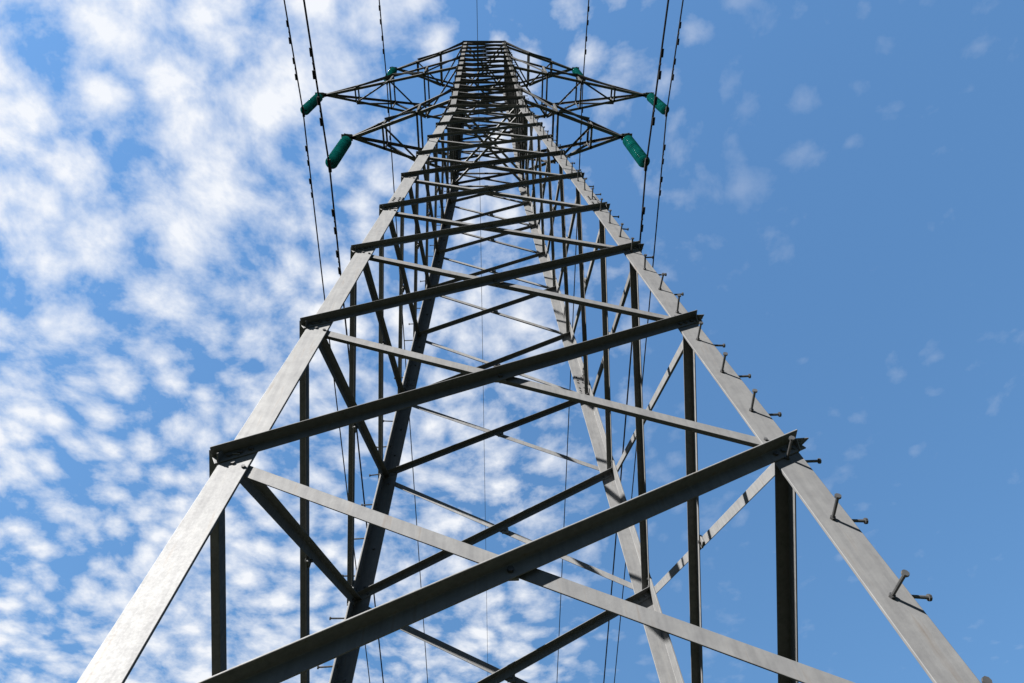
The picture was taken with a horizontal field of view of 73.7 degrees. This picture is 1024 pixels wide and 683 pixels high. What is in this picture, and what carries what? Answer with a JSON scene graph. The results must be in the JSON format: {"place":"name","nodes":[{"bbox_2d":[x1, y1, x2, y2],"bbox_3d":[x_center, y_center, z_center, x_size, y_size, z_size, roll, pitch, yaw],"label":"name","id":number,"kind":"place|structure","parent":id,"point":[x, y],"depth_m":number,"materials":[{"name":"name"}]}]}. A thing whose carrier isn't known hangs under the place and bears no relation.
{"place":"outdoors","nodes":[
{"label":"outdoors","id":0,"kind":"place"},
{"bbox_2d":[0,0,1023,682],"label":"sky","id":1,"kind":"structure","parent":0,"point":[841,202],"materials":[{"name":"blue"}]},
{"bbox_2d":[77,0,991,682],"bbox_3d":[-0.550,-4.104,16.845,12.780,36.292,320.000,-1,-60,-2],"label":"pylon tower","id":2,"kind":"structure","parent":0,"point":[773,448],"depth_m":6.52,"materials":[{"name":"metal"}]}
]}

